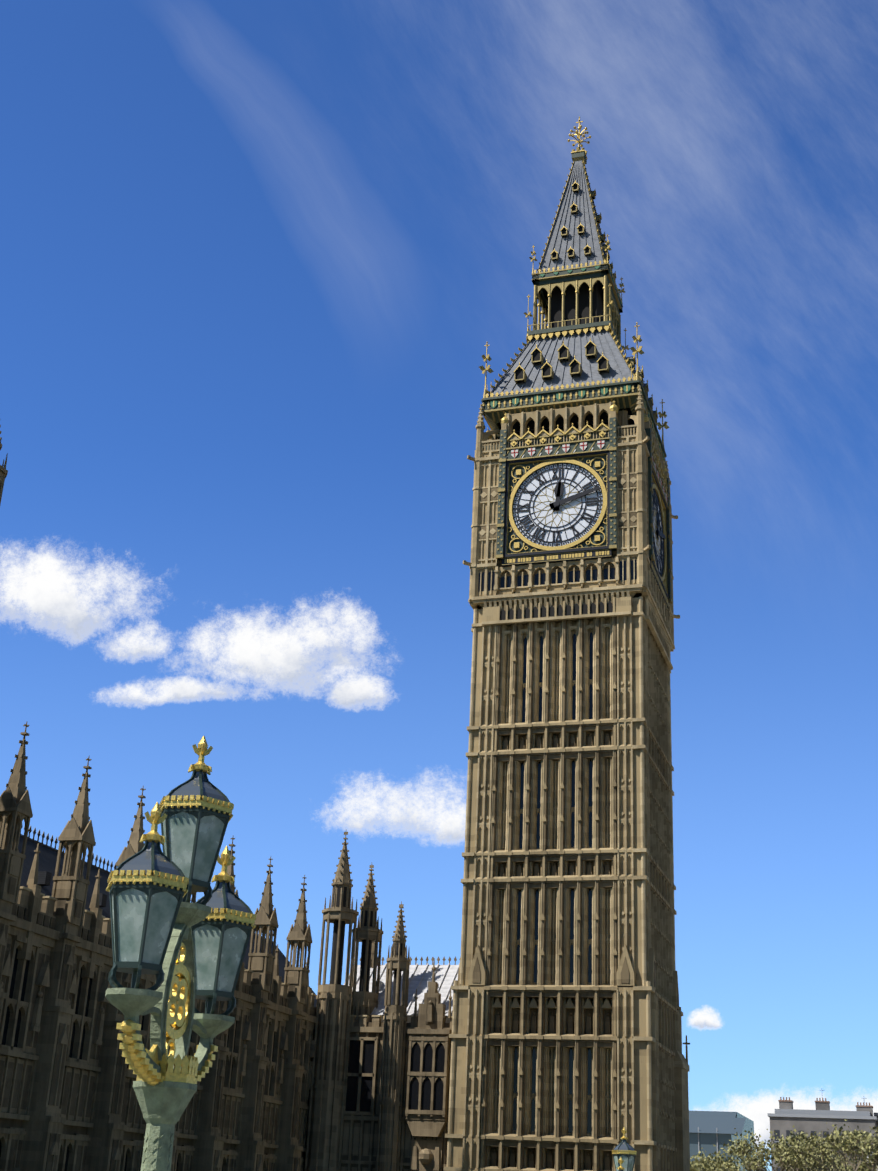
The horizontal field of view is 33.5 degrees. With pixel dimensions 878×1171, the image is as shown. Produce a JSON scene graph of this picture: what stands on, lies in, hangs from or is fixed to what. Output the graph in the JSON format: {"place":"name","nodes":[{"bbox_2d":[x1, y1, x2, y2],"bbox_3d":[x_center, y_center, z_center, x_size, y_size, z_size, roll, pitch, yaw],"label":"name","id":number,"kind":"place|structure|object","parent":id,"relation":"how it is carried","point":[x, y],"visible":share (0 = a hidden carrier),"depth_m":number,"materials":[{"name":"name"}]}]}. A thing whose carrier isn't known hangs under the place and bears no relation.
{"place":"outdoors","nodes":[
{"label":"outdoors","id":0,"kind":"place"},
{"bbox_2d":[0,0,877,1170],"label":"sky","id":1,"kind":"structure","parent":0,"point":[260,260],"materials":[{"name":"blue"}]},
{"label":"westminster bridge","id":2,"kind":"object","parent":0,"visible":0},
{"bbox_2d":[105,736,255,1170],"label":"bridge lamp","id":3,"kind":"object","parent":2,"relation":"on","point":[159,920],"visible":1,"depth_m":13.01,"materials":[{"name":"green metal"}]},
{"bbox_2d":[612,1127,636,1170],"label":"bridge lamp","id":4,"kind":"object","parent":2,"relation":"on","point":[624,1152],"visible":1,"depth_m":44.20,"materials":[{"name":"green metal"}]},
{"bbox_3d":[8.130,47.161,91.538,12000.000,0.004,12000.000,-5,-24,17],"label":"ground","id":5,"kind":"structure","parent":0,"visible":0},
{"bbox_2d":[0,722,316,1170],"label":"palace facade","id":6,"kind":"structure","parent":5,"relation":"on","point":[68,1098],"depth_m":71.98,"materials":[{"name":"stone"}]},
{"bbox_2d":[0,425,451,1170],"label":"turreted building section","id":7,"kind":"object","parent":5,"relation":"on","point":[380,1095],"depth_m":96.46,"materials":[{"name":"brown stone"}]},
{"bbox_2d":[18,825,459,1022],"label":"palace roofs","id":8,"kind":"structure","parent":7,"relation":"on","point":[420,977],"depth_m":99.55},
{"bbox_2d":[444,596,689,1170],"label":"tower shaft","id":9,"kind":"object","parent":5,"relation":"on","point":[565,1036],"visible":1,"depth_m":96.95,"materials":[{"name":"beige stone"}]},
{"bbox_2d":[463,386,679,651],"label":"clock stage","id":10,"kind":"object","parent":9,"relation":"on","point":[571,503],"visible":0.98,"depth_m":107.36,"materials":[{"name":"beige stone"}]},
{"bbox_2d":[479,117,669,465],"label":"spire","id":11,"kind":"structure","parent":10,"relation":"on","point":[571,354],"depth_m":116.52,"materials":[{"name":"grey metal"}]},
{"bbox_2d":[689,1090,877,1170],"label":"distant buildings","id":12,"kind":"structure","parent":5,"relation":"on","point":[708,1130],"depth_m":260.11,"materials":[{"name":"grey concrete"}]},
{"bbox_2d":[690,1119,877,1170],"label":"trees","id":13,"kind":"object","parent":5,"relation":"on","point":[801,1155],"visible":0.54,"depth_m":183.26,"materials":[{"name":"green plant"}]}
]}

